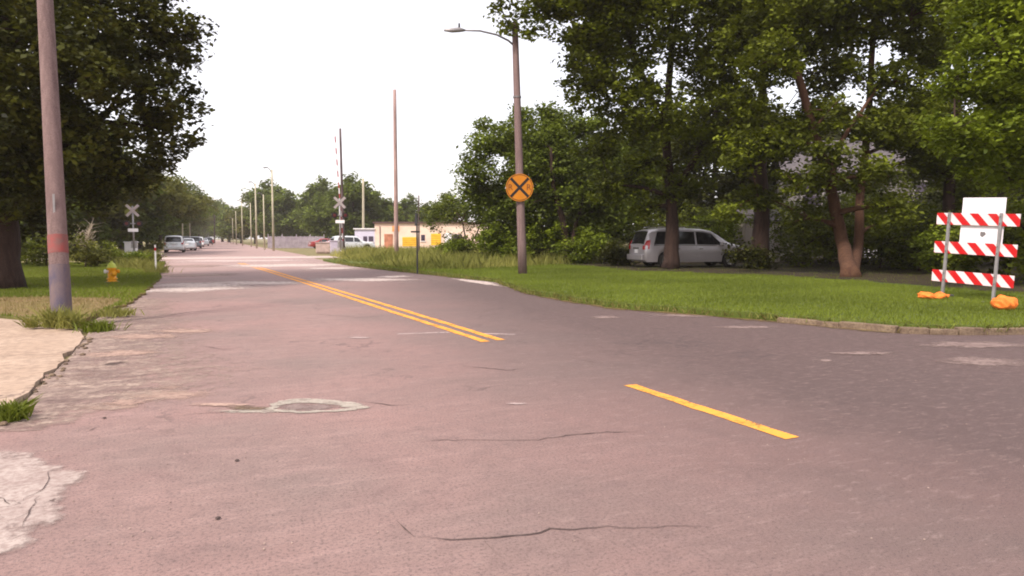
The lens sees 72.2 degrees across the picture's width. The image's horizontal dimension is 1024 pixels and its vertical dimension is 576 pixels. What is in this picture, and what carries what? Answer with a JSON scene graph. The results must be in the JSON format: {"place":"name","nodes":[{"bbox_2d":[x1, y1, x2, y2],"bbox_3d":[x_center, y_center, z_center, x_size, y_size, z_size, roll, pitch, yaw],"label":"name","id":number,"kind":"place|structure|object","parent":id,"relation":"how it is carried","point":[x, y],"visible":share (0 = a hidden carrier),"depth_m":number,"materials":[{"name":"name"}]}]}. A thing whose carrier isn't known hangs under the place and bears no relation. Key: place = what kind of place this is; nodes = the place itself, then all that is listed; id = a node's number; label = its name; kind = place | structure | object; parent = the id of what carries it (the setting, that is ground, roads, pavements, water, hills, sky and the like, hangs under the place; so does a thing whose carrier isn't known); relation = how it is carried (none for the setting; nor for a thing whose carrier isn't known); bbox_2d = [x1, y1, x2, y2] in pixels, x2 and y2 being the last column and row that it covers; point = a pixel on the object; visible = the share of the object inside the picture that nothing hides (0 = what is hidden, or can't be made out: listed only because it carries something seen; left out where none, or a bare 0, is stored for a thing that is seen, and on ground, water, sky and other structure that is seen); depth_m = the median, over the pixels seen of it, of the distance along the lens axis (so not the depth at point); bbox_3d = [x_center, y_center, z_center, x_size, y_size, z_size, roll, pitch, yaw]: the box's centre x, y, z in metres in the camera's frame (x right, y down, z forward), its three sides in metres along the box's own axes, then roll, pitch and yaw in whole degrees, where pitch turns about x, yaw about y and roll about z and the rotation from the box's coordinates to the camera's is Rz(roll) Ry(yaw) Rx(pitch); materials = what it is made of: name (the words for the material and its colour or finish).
{"place":"outdoors","nodes":[
{"label":"outdoors","id":0,"kind":"place"},
{"bbox_2d":[0,318,83,405],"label":"sidewalk","id":1,"kind":"structure","parent":0,"point":[29,357],"depth_m":8.44,"materials":[{"name":"concrete"}]},
{"bbox_2d":[12,303,82,327],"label":"weed tuft","id":2,"kind":"object","parent":1,"relation":"on","point":[46,318],"visible":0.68,"depth_m":10.71,"materials":[{"name":"green plant"}]},
{"bbox_2d":[0,336,93,425],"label":"rubble","id":3,"kind":"object","parent":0,"point":[4,423],"visible":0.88,"depth_m":7.79,"materials":[{"name":"stone"}]},
{"bbox_2d":[0,295,118,316],"bbox_3d":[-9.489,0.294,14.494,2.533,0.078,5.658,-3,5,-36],"label":"dry grass","id":4,"kind":"structure","parent":0,"point":[48,301],"depth_m":14.45,"materials":[{"name":"beige plant"}]},
{"bbox_2d":[41,307,98,328],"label":"weed tuft","id":5,"kind":"object","parent":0,"point":[67,320],"visible":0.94,"depth_m":10.60,"materials":[{"name":"green plant"}]},
{"bbox_2d":[0,261,165,321],"bbox_3d":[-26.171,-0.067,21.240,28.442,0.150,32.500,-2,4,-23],"label":"grass verge","id":6,"kind":"object","parent":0,"point":[89,317],"depth_m":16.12,"materials":[{"name":"green plant"}]},
{"bbox_2d":[20,233,85,265],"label":"shrub","id":7,"kind":"object","parent":6,"relation":"on","point":[30,248],"visible":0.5,"depth_m":33.31,"materials":[{"name":"green plant"}]},
{"bbox_2d":[37,0,71,315],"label":"wooden pole","id":8,"kind":"object","parent":6,"relation":"on","point":[59,267],"visible":0.85,"depth_m":11.23,"materials":[{"name":"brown wood"}]},
{"bbox_2d":[68,234,119,266],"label":"shrub","id":9,"kind":"object","parent":6,"relation":"on","point":[91,254],"visible":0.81,"depth_m":32.89,"materials":[{"name":"green plant"}]},
{"bbox_2d":[0,0,219,288],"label":"broad tree","id":10,"kind":"object","parent":6,"relation":"on","point":[91,64],"visible":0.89,"depth_m":18.61,"materials":[{"name":"green plant"}]},
{"bbox_2d":[89,306,144,317],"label":"weed tuft","id":11,"kind":"object","parent":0,"point":[112,312],"visible":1,"depth_m":12.41,"materials":[{"name":"green plant"}]},
{"bbox_2d":[18,239,628,405],"bbox_3d":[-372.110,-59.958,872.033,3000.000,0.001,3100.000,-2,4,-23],"label":"ground","id":12,"kind":"structure","parent":0,"point":[307,251],"depth_m":84.52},
{"bbox_2d":[20,165,122,245],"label":"broad tree","id":13,"kind":"object","parent":12,"relation":"on","point":[101,227],"visible":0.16,"depth_m":53.28,"materials":[{"name":"green plant"}]},
{"bbox_2d":[73,127,164,244],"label":"broad tree","id":14,"kind":"object","parent":12,"relation":"on","point":[117,217],"visible":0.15,"depth_m":57.80,"materials":[{"name":"green plant"}]},
{"bbox_2d":[123,204,142,251],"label":"railway signal","id":15,"kind":"object","parent":12,"relation":"on","point":[127,223],"visible":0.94,"depth_m":53.86,"materials":[{"name":"metal"}]},
{"bbox_2d":[99,126,167,248],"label":"broad tree","id":16,"kind":"object","parent":12,"relation":"on","point":[146,206],"visible":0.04,"depth_m":62.22,"materials":[{"name":"green plant"}]},
{"bbox_2d":[95,193,179,249],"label":"broad tree","id":17,"kind":"object","parent":12,"relation":"on","point":[156,224],"visible":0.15,"depth_m":68.04,"materials":[{"name":"green plant"}]},
{"bbox_2d":[138,176,188,248],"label":"broad tree","id":18,"kind":"object","parent":12,"relation":"on","point":[172,228],"visible":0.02,"depth_m":95.93,"materials":[{"name":"green plant"}]},
{"bbox_2d":[140,174,194,218],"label":"broad tree","id":19,"kind":"object","parent":12,"relation":"on","point":[175,194],"visible":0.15,"depth_m":69.24,"materials":[{"name":"green plant"}]},
{"bbox_2d":[157,175,212,248],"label":"broad tree","id":20,"kind":"object","parent":12,"relation":"on","point":[194,207],"visible":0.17,"depth_m":96.05,"materials":[{"name":"green plant"}]},
{"bbox_2d":[41,256,339,258],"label":"railway bed","id":21,"kind":"object","parent":12,"relation":"on","point":[253,257],"visible":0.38,"depth_m":51.66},
{"bbox_2d":[171,174,218,235],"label":"broad tree","id":22,"kind":"object","parent":12,"relation":"on","point":[196,187],"visible":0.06,"depth_m":123.92,"materials":[{"name":"green plant"}]},
{"bbox_2d":[206,205,232,241],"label":"broad tree","id":23,"kind":"object","parent":12,"relation":"on","point":[219,224],"visible":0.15,"depth_m":256.92,"materials":[{"name":"green plant"}]},
{"bbox_2d":[216,205,253,242],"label":"broad tree","id":24,"kind":"object","parent":12,"relation":"on","point":[226,231],"visible":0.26,"depth_m":206.91,"materials":[{"name":"green plant"}]},
{"bbox_2d":[223,189,266,243],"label":"broad tree","id":25,"kind":"object","parent":12,"relation":"on","point":[238,224],"visible":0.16,"depth_m":192.70,"materials":[{"name":"green plant"}]},
{"bbox_2d":[239,177,282,243],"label":"broad tree","id":26,"kind":"object","parent":12,"relation":"on","point":[266,189],"visible":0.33,"depth_m":181.47,"materials":[{"name":"green plant"}]},
{"bbox_2d":[253,188,309,238],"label":"broad tree","id":27,"kind":"object","parent":12,"relation":"on","point":[285,223],"visible":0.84,"depth_m":172.00,"materials":[{"name":"green plant"}]},
{"bbox_2d":[267,234,322,247],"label":"panel fence","id":28,"kind":"object","parent":12,"relation":"on","point":[289,242],"visible":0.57,"depth_m":104.84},
{"bbox_2d":[294,174,333,238],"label":"broad tree","id":29,"kind":"object","parent":12,"relation":"on","point":[314,191],"visible":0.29,"depth_m":161.98,"materials":[{"name":"green plant"}]},
{"bbox_2d":[298,189,346,238],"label":"broad tree","id":30,"kind":"object","parent":12,"relation":"on","point":[318,225],"visible":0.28,"depth_m":137.63,"materials":[{"name":"green plant"}]},
{"bbox_2d":[331,132,347,253],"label":"railway signal","id":31,"kind":"object","parent":12,"relation":"on","point":[340,221],"visible":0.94,"depth_m":55.80,"materials":[{"name":"metal"}]},
{"bbox_2d":[339,128,344,246],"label":"utility pole","id":32,"kind":"object","parent":12,"relation":"on","point":[341,170],"visible":0.64,"depth_m":61.95,"materials":[{"name":"brown wood"}]},
{"bbox_2d":[331,236,375,248],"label":"parked car","id":33,"kind":"object","parent":12,"relation":"on","point":[350,241],"visible":0.39,"depth_m":76.34,"materials":[{"name":"white paint"}]},
{"bbox_2d":[321,171,389,235],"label":"broad tree","id":34,"kind":"object","parent":12,"relation":"on","point":[352,193],"visible":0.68,"depth_m":127.84,"materials":[{"name":"green plant"}]},
{"bbox_2d":[349,187,404,234],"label":"broad tree","id":35,"kind":"object","parent":12,"relation":"on","point":[387,211],"visible":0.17,"depth_m":133.47,"materials":[{"name":"green plant"}]},
{"bbox_2d":[393,89,398,251],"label":"utility pole","id":36,"kind":"object","parent":12,"relation":"on","point":[396,242],"visible":0.88,"depth_m":46.95,"materials":[{"name":"brown wood"}]},
{"bbox_2d":[398,192,421,221],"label":"broad tree","id":37,"kind":"object","parent":12,"relation":"on","point":[409,207],"visible":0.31,"depth_m":152.85,"materials":[{"name":"green plant"}]},
{"bbox_2d":[328,244,637,269],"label":"tall weeds","id":38,"kind":"object","parent":12,"relation":"on","point":[428,257],"visible":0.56,"depth_m":35.50,"materials":[{"name":"green plant"}]},
{"bbox_2d":[623,126,722,236],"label":"broad tree","id":39,"kind":"object","parent":12,"relation":"on","point":[710,203],"visible":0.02,"depth_m":55.05,"materials":[{"name":"green plant"}]},
{"bbox_2d":[640,120,774,239],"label":"broad tree","id":40,"kind":"object","parent":12,"relation":"on","point":[720,176],"visible":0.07,"depth_m":53.90,"materials":[{"name":"green plant"}]},
{"bbox_2d":[703,102,840,209],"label":"broad tree","id":41,"kind":"object","parent":12,"relation":"on","point":[826,136],"visible":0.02,"depth_m":56.88,"materials":[{"name":"green plant"}]},
{"bbox_2d":[789,91,878,139],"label":"broad tree","id":42,"kind":"object","parent":12,"relation":"on","point":[844,104],"visible":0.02,"depth_m":61.50,"materials":[{"name":"green plant"}]},
{"bbox_2d":[353,222,487,247],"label":"building","id":43,"kind":"structure","parent":0,"point":[381,234],"depth_m":92.22,"materials":[{"name":"white paint"}]},
{"bbox_2d":[0,240,1023,575],"bbox_3d":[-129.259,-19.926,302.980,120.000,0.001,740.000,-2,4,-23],"label":"road","id":44,"kind":"structure","parent":0,"point":[930,430],"depth_m":4.76,"materials":[{"name":"grey asphalt"}]},
{"bbox_2d":[0,451,83,552],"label":"concrete patch","id":45,"kind":"object","parent":44,"relation":"on","point":[24,475],"visible":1,"depth_m":3.86,"materials":[{"name":"grey concrete"}]},
{"bbox_2d":[0,298,221,430],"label":"shoulder","id":46,"kind":"object","parent":44,"relation":"on","point":[46,398],"visible":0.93,"depth_m":7.28},
{"bbox_2d":[0,393,42,422],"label":"weed tuft","id":47,"kind":"object","parent":46,"relation":"on","point":[11,411],"visible":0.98,"depth_m":5.37,"materials":[{"name":"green plant"}]},
{"bbox_2d":[72,318,132,333],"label":"weed tuft","id":48,"kind":"object","parent":46,"relation":"on","point":[100,326],"visible":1,"depth_m":10.54,"materials":[{"name":"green plant"}]},
{"bbox_2d":[124,390,203,399],"bbox_3d":[-3.207,0.955,6.322,1.341,0.001,0.586,0,4,3],"label":"road patch","id":49,"kind":"object","parent":44,"relation":"on","point":[162,394],"visible":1,"depth_m":6.26,"materials":[{"name":"grey asphalt"}]},
{"bbox_2d":[163,236,186,252],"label":"parked car","id":50,"kind":"object","parent":44,"relation":"on","point":[176,242],"visible":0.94,"depth_m":70.14,"materials":[{"name":"white paint"}]},
{"bbox_2d":[146,285,246,291],"bbox_3d":[-8.842,0.036,19.307,4.844,0.001,3.860,-2,4,-23],"label":"road patch","id":51,"kind":"object","parent":44,"relation":"on","point":[183,289],"visible":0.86,"depth_m":19.24,"materials":[{"name":"grey asphalt"}]},
{"bbox_2d":[154,282,245,287],"bbox_3d":[-9.591,-0.092,21.124,3.544,0.001,4.207,-4,6,-44],"label":"road patch","id":52,"kind":"object","parent":44,"relation":"on","point":[189,285],"visible":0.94,"depth_m":20.87,"materials":[{"name":"grey asphalt"}]},
{"bbox_2d":[168,259,321,262],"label":"concrete apron","id":53,"kind":"object","parent":44,"relation":"on","point":[247,260],"visible":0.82,"depth_m":44.77,"materials":[{"name":"grey concrete"}]},
{"bbox_2d":[216,263,341,267],"bbox_3d":[-11.623,-1.198,36.870,10.932,0.001,7.957,-2,4,-23],"label":"road patch","id":54,"kind":"object","parent":44,"relation":"on","point":[282,265],"visible":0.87,"depth_m":36.46,"materials":[{"name":"grey asphalt"}]},
{"bbox_2d":[283,404,332,409],"bbox_3d":[-1.722,0.989,5.818,0.736,0.001,0.354,0,4,4],"label":"manhole cover","id":55,"kind":"object","parent":44,"relation":"on","point":[306,407],"visible":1,"depth_m":5.81,"materials":[{"name":"grey metal"}]},
{"bbox_2d":[265,398,368,412],"bbox_3d":[-1.623,0.985,5.855,0.929,0.001,0.524,1,4,14],"label":"pothole patch","id":56,"kind":"object","parent":44,"relation":"on","point":[353,405],"visible":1,"depth_m":5.91,"materials":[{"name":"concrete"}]},
{"bbox_2d":[239,263,487,341],"bbox_3d":[-7.887,-0.342,24.730,0.272,0.001,33.992,-2,4,-26],"label":"line","id":57,"kind":"object","parent":44,"relation":"on","point":[444,328],"visible":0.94,"depth_m":13.11,"materials":[{"name":"yellow paint"}]},
{"bbox_2d":[243,263,504,339],"bbox_3d":[-7.655,-0.348,24.820,0.314,0.001,33.839,-2,5,-27],"label":"line","id":58,"kind":"object","parent":44,"relation":"on","point":[462,328],"visible":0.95,"depth_m":13.29,"materials":[{"name":"yellow paint"}]},
{"bbox_2d":[21,309,986,555],"bbox_3d":[1.218,0.792,8.596,17.387,0.004,11.026,0,4,0],"label":"grit","id":59,"kind":"object","parent":44,"relation":"on","point":[352,489],"visible":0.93,"depth_m":4.50,"materials":[{"name":"grey gravel"}]},
{"bbox_2d":[398,271,882,331],"bbox_3d":[-0.024,0.015,19.571,3.085,0.001,23.744,-3,5,-33],"label":"dirt edge","id":60,"kind":"object","parent":44,"relation":"on","point":[643,310],"visible":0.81,"depth_m":13.69,"materials":[{"name":"soil"}]},
{"bbox_2d":[624,384,797,438],"bbox_3d":[1.547,0.990,5.823,0.147,0.001,1.986,-2,4,-25],"label":"road marking","id":61,"kind":"object","parent":44,"relation":"on","point":[760,427],"visible":1,"depth_m":5.62,"materials":[{"name":"yellow paint"}]},
{"bbox_2d":[777,317,1023,334],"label":"kerb","id":62,"kind":"structure","parent":44,"relation":"on","point":[916,330],"depth_m":10.36,"materials":[{"name":"concrete"}]},
{"bbox_2d":[925,341,1023,347],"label":"road patch","id":63,"kind":"object","parent":44,"relation":"on","point":[982,345],"visible":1,"depth_m":9.25,"materials":[{"name":"grey asphalt"}]},
{"bbox_2d":[943,357,1021,366],"bbox_3d":[5.390,0.838,7.955,1.280,0.001,0.951,-2,4,-23],"label":"road patch","id":64,"kind":"object","parent":44,"relation":"on","point":[975,360],"visible":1,"depth_m":7.98,"materials":[{"name":"grey asphalt"}]},
{"bbox_2d":[26,0,997,238],"label":"sky","id":65,"kind":"structure","parent":0,"point":[282,77],"materials":[{"name":"white"}]},
{"bbox_2d":[323,259,1023,333],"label":"lawn","id":66,"kind":"structure","parent":0,"point":[717,313],"depth_m":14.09,"materials":[{"name":"plant"}]},
{"bbox_2d":[440,235,476,256],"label":"bush","id":67,"kind":"object","parent":66,"relation":"on","point":[456,247],"visible":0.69,"depth_m":40.62,"materials":[{"name":"green plant"}]},
{"bbox_2d":[417,175,512,256],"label":"tree","id":68,"kind":"object","parent":66,"relation":"on","point":[437,209],"visible":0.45,"depth_m":41.66,"materials":[{"name":"green plant"}]},
{"bbox_2d":[444,22,526,273],"bbox_3d":[-0.932,-5.066,25.405,2.955,9.123,0.922,0,4,-1],"label":"street lamp","id":69,"kind":"object","parent":66,"relation":"on","point":[521,238],"visible":0.86,"depth_m":25.34,"materials":[{"name":"brown wood"}]},
{"bbox_2d":[506,174,532,200],"bbox_3d":[0.271,-3.611,25.240,0.990,0.990,0.118,0,4,-1],"label":"railway warning sign","id":70,"kind":"object","parent":69,"relation":"attached to","point":[519,187],"visible":1,"depth_m":25.19,"materials":[{"name":"orange metal"}]},
{"bbox_2d":[473,221,535,258],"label":"bush","id":71,"kind":"object","parent":66,"relation":"on","point":[492,240],"visible":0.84,"depth_m":36.48,"materials":[{"name":"green plant"}]},
{"bbox_2d":[511,213,570,258],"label":"bush","id":72,"kind":"object","parent":66,"relation":"on","point":[539,228],"visible":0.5,"depth_m":37.36,"materials":[{"name":"green plant"}]},
{"bbox_2d":[721,237,782,268],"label":"bush","id":73,"kind":"object","parent":66,"relation":"on","point":[747,256],"visible":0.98,"depth_m":29.42,"materials":[{"name":"green plant"}]},
{"bbox_2d":[743,201,837,266],"bbox_3d":[13.727,-2.582,33.017,4.902,3.316,5.209,-2,4,-23],"label":"bush","id":74,"kind":"object","parent":66,"relation":"on","point":[815,245],"visible":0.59,"depth_m":31.99,"materials":[{"name":"green plant"}]},
{"bbox_2d":[560,257,1023,293],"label":"leaf litter","id":75,"kind":"object","parent":66,"relation":"on","point":[874,272],"visible":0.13,"depth_m":27.20,"materials":[{"name":"plant"}]},
{"bbox_2d":[447,100,680,261],"bbox_3d":[3.668,-5.882,38.696,14.539,8.912,5.829,-2,4,-23],"label":"broad tree","id":76,"kind":"object","parent":75,"relation":"on","point":[550,168],"visible":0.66,"depth_m":37.24,"materials":[{"name":"green plant"}]},
{"bbox_2d":[548,225,617,263],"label":"bush","id":77,"kind":"object","parent":75,"relation":"on","point":[585,244],"visible":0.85,"depth_m":35.48,"materials":[{"name":"green plant"}]},
{"bbox_2d":[597,238,640,265],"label":"bush","id":78,"kind":"object","parent":75,"relation":"on","point":[615,252],"visible":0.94,"depth_m":32.84,"materials":[{"name":"green plant"}]},
{"bbox_2d":[483,0,788,268],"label":"broad tree","id":79,"kind":"object","parent":75,"relation":"on","point":[597,42],"visible":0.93,"depth_m":26.79,"materials":[{"name":"green plant"}]},
{"bbox_2d":[620,199,725,243],"bbox_3d":[8.642,-3.174,38.974,5.649,3.429,5.518,-2,4,-23],"label":"bush","id":80,"kind":"object","parent":75,"relation":"on","point":[640,224],"visible":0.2,"depth_m":37.83,"materials":[{"name":"green plant"}]},
{"bbox_2d":[627,226,743,266],"bbox_3d":[8.068,-1.876,32.079,5.300,1.837,2.360,-1,4,-12],"label":"minivan","id":81,"kind":"object","parent":75,"relation":"on","point":[646,247],"visible":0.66,"depth_m":31.17,"materials":[{"name":"silver metal"}]},
{"bbox_2d":[679,200,753,246],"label":"bush","id":82,"kind":"object","parent":75,"relation":"on","point":[719,231],"visible":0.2,"depth_m":38.23,"materials":[{"name":"green plant"}]},
{"bbox_2d":[732,210,783,261],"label":"pale shed","id":83,"kind":"structure","parent":75,"relation":"on","point":[745,229],"depth_m":38.02,"materials":[{"name":"grey"}]},
{"bbox_2d":[656,0,868,267],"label":"broad tree","id":84,"kind":"object","parent":75,"relation":"on","point":[761,224],"visible":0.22,"depth_m":32.44,"materials":[{"name":"green plant"}]},
{"bbox_2d":[770,189,888,264],"bbox_3d":[15.873,-2.895,34.791,6.065,3.917,6.252,-2,4,-23],"label":"bush","id":85,"kind":"object","parent":75,"relation":"on","point":[864,261],"visible":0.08,"depth_m":34.05,"materials":[{"name":"green plant"}]},
{"bbox_2d":[774,177,898,261],"bbox_3d":[18.222,-3.692,37.638,7.279,5.035,7.589,-2,4,-23],"label":"bush","id":86,"kind":"object","parent":75,"relation":"on","point":[877,189],"visible":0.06,"depth_m":37.35,"materials":[{"name":"green plant"}]},
{"bbox_2d":[905,224,994,272],"bbox_3d":[16.202,-1.704,25.298,3.972,2.879,4.118,-1,4,-11],"label":"bush","id":87,"kind":"object","parent":75,"relation":"on","point":[927,252],"visible":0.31,"depth_m":25.28,"materials":[{"name":"green plant"}]},
{"bbox_2d":[879,2,1023,269],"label":"broad tree","id":88,"kind":"object","parent":75,"relation":"on","point":[957,189],"visible":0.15,"depth_m":27.48,"materials":[{"name":"green plant"}]},
{"bbox_2d":[891,179,1023,225],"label":"bush","id":89,"kind":"object","parent":75,"relation":"on","point":[912,188],"visible":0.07,"depth_m":37.48,"materials":[{"name":"green plant"}]},
{"bbox_2d":[905,0,1023,212],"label":"young tree","id":90,"kind":"object","parent":75,"relation":"on","point":[998,77],"visible":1,"depth_m":16.81,"materials":[{"name":"green plant"}]},
{"bbox_2d":[914,184,1023,256],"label":"bush","id":91,"kind":"object","parent":75,"relation":"on","point":[999,194],"visible":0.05,"depth_m":33.10,"materials":[{"name":"green plant"}]},
{"bbox_2d":[940,199,1023,274],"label":"bush","id":92,"kind":"object","parent":75,"relation":"on","point":[958,259],"visible":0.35,"depth_m":22.50,"materials":[{"name":"green plant"}]},
{"bbox_2d":[1002,200,1023,281],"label":"bush","id":93,"kind":"object","parent":75,"relation":"on","point":[1020,250],"visible":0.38,"depth_m":20.28,"materials":[{"name":"green plant"}]},
{"bbox_2d":[710,0,986,276],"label":"forked tree","id":94,"kind":"object","parent":66,"relation":"on","point":[889,128],"visible":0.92,"depth_m":24.69,"materials":[{"name":"green plant"}]},
{"bbox_2d":[819,198,925,268],"bbox_3d":[15.981,-2.217,30.154,5.048,3.233,4.708,-2,4,-23],"label":"bush","id":95,"kind":"object","parent":66,"relation":"on","point":[850,233],"visible":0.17,"depth_m":29.97,"materials":[{"name":"green plant"}]},
{"bbox_2d":[770,140,989,257],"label":"grey house","id":96,"kind":"structure","parent":66,"relation":"on","point":[793,165],"depth_m":47.32,"materials":[{"name":"grey"}]},
{"bbox_2d":[822,184,960,268],"bbox_3d":[17.429,-2.729,31.259,5.991,4.138,6.061,-3,5,-39],"label":"bush","id":97,"kind":"object","parent":66,"relation":"on","point":[910,196],"visible":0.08,"depth_m":30.90,"materials":[{"name":"green plant"}]},
{"bbox_2d":[863,205,961,270],"bbox_3d":[16.006,-1.917,27.480,4.491,2.612,4.204,-2,4,-23],"label":"bush","id":98,"kind":"object","parent":66,"relation":"on","point":[896,252],"visible":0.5,"depth_m":27.37,"materials":[{"name":"green plant"}]},
{"bbox_2d":[931,212,1020,301],"bbox_3d":[9.614,-0.660,14.645,0.800,1.815,1.609,-2,7,-30],"label":"barricade","id":99,"kind":"object","parent":66,"relation":"on","point":[946,247],"visible":0.96,"depth_m":14.57,"materials":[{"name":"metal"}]},
{"bbox_2d":[959,198,1006,243],"bbox_3d":[9.732,-1.376,14.520,0.015,0.980,0.825,-2,7,-30],"label":"blank sign","id":100,"kind":"object","parent":99,"relation":"attached to","point":[976,234],"visible":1,"depth_m":14.52,"materials":[{"name":"metal"}]},
{"bbox_2d":[990,294,1017,309],"bbox_3d":[8.893,0.256,12.627,0.487,0.276,0.333,-1,4,-11],"label":"sandbag","id":101,"kind":"object","parent":66,"relation":"on","point":[999,302],"visible":0.92,"depth_m":12.51,"materials":[{"name":"orange fabric"}]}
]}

